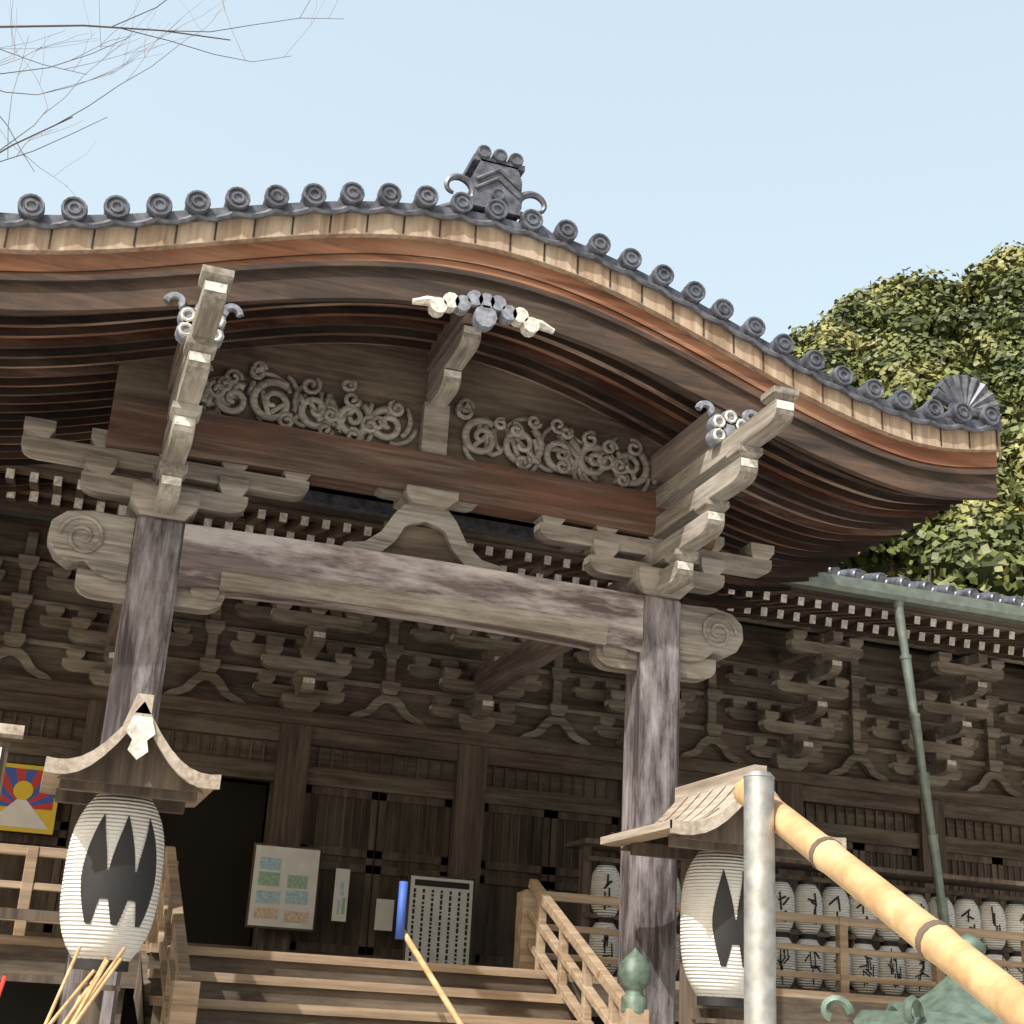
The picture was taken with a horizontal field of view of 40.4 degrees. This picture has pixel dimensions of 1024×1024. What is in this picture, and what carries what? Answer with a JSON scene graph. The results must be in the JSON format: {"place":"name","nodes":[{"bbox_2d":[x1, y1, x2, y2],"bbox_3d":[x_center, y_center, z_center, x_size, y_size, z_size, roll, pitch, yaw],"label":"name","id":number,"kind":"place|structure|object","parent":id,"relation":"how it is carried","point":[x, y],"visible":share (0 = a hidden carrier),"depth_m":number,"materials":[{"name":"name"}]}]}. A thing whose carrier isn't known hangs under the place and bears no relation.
{"place":"outdoors","nodes":[
{"label":"outdoors","id":0,"kind":"place"},
{"bbox_2d":[56,515,680,1023],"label":"wooden pillars","id":1,"kind":"structure","parent":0,"point":[648,901],"depth_m":9.93,"materials":[{"name":"wood"}]},
{"bbox_2d":[103,581,615,698],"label":"kohai tie beams","id":2,"kind":"structure","parent":1,"relation":"attached to","point":[519,662],"depth_m":13.57,"materials":[{"name":"wood"}]},
{"bbox_2d":[177,524,643,653],"bbox_3d":[-0.691,0.607,10.255,3.480,0.460,0.328,10,-21,-17],"label":"main crossbeam","id":3,"kind":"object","parent":1,"relation":"attached to","point":[234,564],"depth_m":10.10,"materials":[{"name":"wood"}]},
{"bbox_2d":[341,484,500,570],"bbox_3d":[-0.663,0.120,10.436,1.240,0.600,0.400,10,-21,-17],"label":"frog-leg strut","id":4,"kind":"object","parent":3,"relation":"on","point":[421,523],"visible":0.84,"depth_m":10.38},
{"bbox_2d":[21,264,798,682],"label":"bracket arms","id":5,"kind":"object","parent":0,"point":[697,476],"visible":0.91,"depth_m":10.03},
{"bbox_2d":[47,510,742,663],"bbox_3d":[-0.693,0.622,10.253,5.248,0.470,0.220,10,-21,-17],"label":"carved beam end","id":6,"kind":"object","parent":5,"relation":"attached to","point":[109,558],"visible":0.79,"depth_m":9.54,"materials":[{"name":"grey wood"}]},
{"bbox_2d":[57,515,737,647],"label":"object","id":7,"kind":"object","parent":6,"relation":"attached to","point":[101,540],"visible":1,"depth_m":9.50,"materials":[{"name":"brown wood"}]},
{"bbox_2d":[105,344,714,550],"bbox_3d":[-0.617,-0.673,10.724,4.700,1.330,0.300,10,-21,-17],"label":"gable panel","id":8,"kind":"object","parent":5,"relation":"on","point":[502,485],"depth_m":10.54,"materials":[{"name":"brown wood"}]},
{"bbox_2d":[200,361,656,491],"bbox_3d":[-0.632,-0.662,10.625,3.829,0.548,0.119,10,-21,-17],"label":"carved scrollwork","id":9,"kind":"object","parent":8,"relation":"attached to","point":[222,393],"visible":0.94,"depth_m":10.55,"materials":[{"name":"wood"}]},
{"bbox_2d":[163,290,756,447],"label":"carved end ornaments","id":10,"kind":"object","parent":5,"relation":"attached to","point":[719,427],"visible":0.69,"depth_m":9.72},
{"bbox_2d":[0,934,917,1023],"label":"wooden stairs","id":11,"kind":"structure","parent":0,"point":[241,986],"depth_m":9.75,"materials":[{"name":"brown wood"}]},
{"bbox_2d":[0,843,1023,1023],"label":"wooden railing","id":12,"kind":"object","parent":11,"relation":"on","point":[535,905],"visible":0.76,"depth_m":10.10,"materials":[{"name":"brown wood"}]},
{"bbox_2d":[618,947,651,1012],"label":"giboshi caps","id":13,"kind":"object","parent":12,"relation":"on","point":[634,973],"visible":1,"depth_m":8.92,"materials":[{"name":"green metal"}]},
{"bbox_2d":[0,0,1023,342],"label":"sky","id":14,"kind":"structure","parent":0,"point":[783,159],"materials":[{"name":"blue"}]},
{"bbox_2d":[780,572,1023,624],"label":"roof gutter","id":15,"kind":"object","parent":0,"point":[908,596],"visible":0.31,"depth_m":13.73,"materials":[{"name":"metal"}]},
{"bbox_2d":[891,601,949,925],"bbox_3d":[3.909,2.722,13.154,0.620,4.107,0.180,10,-21,-17],"label":"downspout","id":16,"kind":"object","parent":15,"relation":"attached to","point":[941,899],"visible":0.82,"depth_m":13.23,"materials":[{"name":"green metal"}]},
{"bbox_2d":[855,309,976,580],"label":"hill terrain","id":17,"kind":"structure","parent":0,"point":[883,568],"depth_m":72.40,"materials":[{"name":"green plant"}]},
{"bbox_2d":[788,240,1023,599],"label":"hill trees","id":18,"kind":"object","parent":17,"relation":"on","point":[913,321],"depth_m":86.48,"materials":[{"name":"green plant"}]},
{"bbox_2d":[823,567,1023,606],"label":"roof tiles","id":19,"kind":"object","parent":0,"point":[946,589],"visible":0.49,"depth_m":14.08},
{"label":"ground","id":20,"kind":"structure","parent":0,"visible":0},
{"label":"stone terrace steps","id":21,"kind":"object","parent":20,"relation":"on","visible":0},
{"bbox_2d":[40,693,220,1023],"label":"lantern roof","id":22,"kind":"structure","parent":21,"relation":"on","point":[134,755],"depth_m":7.77,"materials":[{"name":"brown wood"}]},
{"bbox_2d":[60,793,163,971],"bbox_3d":[-2.274,2.081,7.941,0.540,1.010,0.540,10,-21,-17],"label":"paper lantern","id":23,"kind":"object","parent":22,"relation":"attached to","point":[99,938],"visible":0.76,"depth_m":7.76,"materials":[{"name":"white paper"}]},
{"bbox_2d":[81,814,156,926],"bbox_3d":[-2.175,1.990,7.754,0.405,0.594,0.090,12,-22,-23],"label":"lantern emblem","id":24,"kind":"object","parent":23,"relation":"attached to","point":[119,883],"visible":1,"depth_m":7.72,"materials":[{"name":"black paint"}]},
{"bbox_2d":[0,0,336,196],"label":"bare tree","id":25,"kind":"object","parent":21,"relation":"on","point":[117,28],"visible":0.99,"depth_m":13.12,"materials":[{"name":"grey plant"}]},
{"bbox_2d":[0,881,463,1023],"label":"bamboo sticks","id":26,"kind":"object","parent":21,"relation":"on","point":[87,996],"visible":0.9,"depth_m":7.51,"materials":[{"name":"yellow wood"}]},
{"bbox_2d":[0,723,474,983],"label":"posters","id":27,"kind":"object","parent":21,"relation":"on","point":[283,888],"visible":0.85,"depth_m":13.57,"materials":[{"name":"white paper"}]},
{"bbox_2d":[0,514,1023,993],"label":"temple wall","id":28,"kind":"structure","parent":21,"relation":"on","point":[286,756],"depth_m":14.75,"materials":[{"name":"brown wood"}]},
{"bbox_2d":[0,253,996,613],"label":"karahafu roof deck","id":29,"kind":"structure","parent":28,"relation":"on","point":[44,507],"depth_m":12.60,"materials":[{"name":"brown wood"}]},
{"bbox_2d":[0,302,962,608],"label":"karahafu ceiling planks","id":30,"kind":"object","parent":29,"relation":"attached to","point":[804,516],"visible":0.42,"depth_m":10.71,"materials":[{"name":"brown wood"}]},
{"bbox_2d":[463,154,524,220],"bbox_3d":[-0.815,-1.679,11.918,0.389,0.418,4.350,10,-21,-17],"label":"ridge-end ornament","id":31,"kind":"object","parent":29,"relation":"on","point":[477,165],"depth_m":9.98,"materials":[{"name":"grey ceramic"}]},
{"bbox_2d":[435,145,553,236],"bbox_3d":[-0.154,-2.274,10.114,0.918,0.623,0.392,10,-21,-17],"label":"onigawara relief","id":32,"kind":"object","parent":31,"relation":"attached to","point":[499,155],"visible":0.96,"depth_m":9.99},
{"bbox_2d":[0,213,1000,499],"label":"curved bargeboard","id":33,"kind":"object","parent":29,"relation":"attached to","point":[322,275],"visible":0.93,"depth_m":9.82,"materials":[{"name":"brown wood"}]},
{"bbox_2d":[0,182,1000,432],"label":"roof tiles","id":34,"kind":"object","parent":29,"relation":"on","point":[198,204],"visible":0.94,"depth_m":9.86,"materials":[{"name":"grey ceramic"}]},
{"bbox_2d":[0,201,1001,430],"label":"karahafu tile edge","id":35,"kind":"object","parent":29,"relation":"on","point":[338,204],"visible":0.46,"depth_m":9.86,"materials":[{"name":"grey ceramic"}]},
{"bbox_2d":[931,374,998,419],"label":"karahafu tip fan tiles","id":36,"kind":"object","parent":35,"relation":"on","point":[949,392],"visible":0.7,"depth_m":10.90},
{"bbox_2d":[0,531,1023,797],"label":"bracket complexes","id":37,"kind":"structure","parent":28,"relation":"attached to","point":[798,727],"depth_m":15.38,"materials":[{"name":"brown wood"}]},
{"bbox_2d":[0,463,1023,664],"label":"rafters","id":38,"kind":"object","parent":37,"relation":"on","point":[829,614],"visible":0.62,"depth_m":13.50,"materials":[{"name":"brown wood"}]},
{"bbox_2d":[0,465,1023,670],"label":"hall roof deck","id":39,"kind":"structure","parent":38,"relation":"on","point":[382,509],"depth_m":12.67,"materials":[{"name":"brown wood"}]},
{"bbox_2d":[0,753,1023,992],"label":"hall doors","id":40,"kind":"structure","parent":28,"relation":"in","point":[380,845],"depth_m":14.25,"materials":[{"name":"brown wood"}]},
{"bbox_2d":[600,764,845,1023],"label":"lantern stand roof","id":41,"kind":"structure","parent":21,"relation":"on","point":[707,814],"depth_m":9.08,"materials":[{"name":"brown wood"}]},
{"bbox_2d":[680,850,743,1007],"bbox_3d":[1.366,2.685,9.075,0.540,1.010,0.540,10,-21,-17],"label":"paper lantern","id":42,"kind":"object","parent":41,"relation":"attached to","point":[712,981],"visible":0.6,"depth_m":8.88,"materials":[{"name":"white paper"}]},
{"bbox_2d":[712,870,743,967],"bbox_3d":[1.472,2.596,8.891,0.405,0.594,0.090,13,-22,-24],"label":"lantern emblem","id":43,"kind":"object","parent":42,"relation":"attached to","point":[728,929],"visible":0.49,"depth_m":8.82,"materials":[{"name":"black paint"}]},
{"bbox_2d":[565,838,1023,996],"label":"lantern rack","id":44,"kind":"object","parent":21,"relation":"on","point":[586,846],"visible":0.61,"depth_m":12.79,"materials":[{"name":"brown wood"}]},
{"bbox_2d":[589,862,1023,1023],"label":"small paper lanterns","id":45,"kind":"object","parent":44,"relation":"hanging from","point":[1009,916],"visible":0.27,"depth_m":12.67,"materials":[{"name":"white paper"}]},
{"bbox_2d":[734,771,1023,1023],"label":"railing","id":46,"kind":"object","parent":21,"relation":"on","point":[979,976],"visible":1,"depth_m":3.22,"materials":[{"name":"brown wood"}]},
{"bbox_2d":[821,933,1004,1023],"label":"bronze lantern","id":47,"kind":"object","parent":21,"relation":"on","point":[947,999],"visible":0.69,"depth_m":5.84,"materials":[{"name":"green metal"}]}
]}

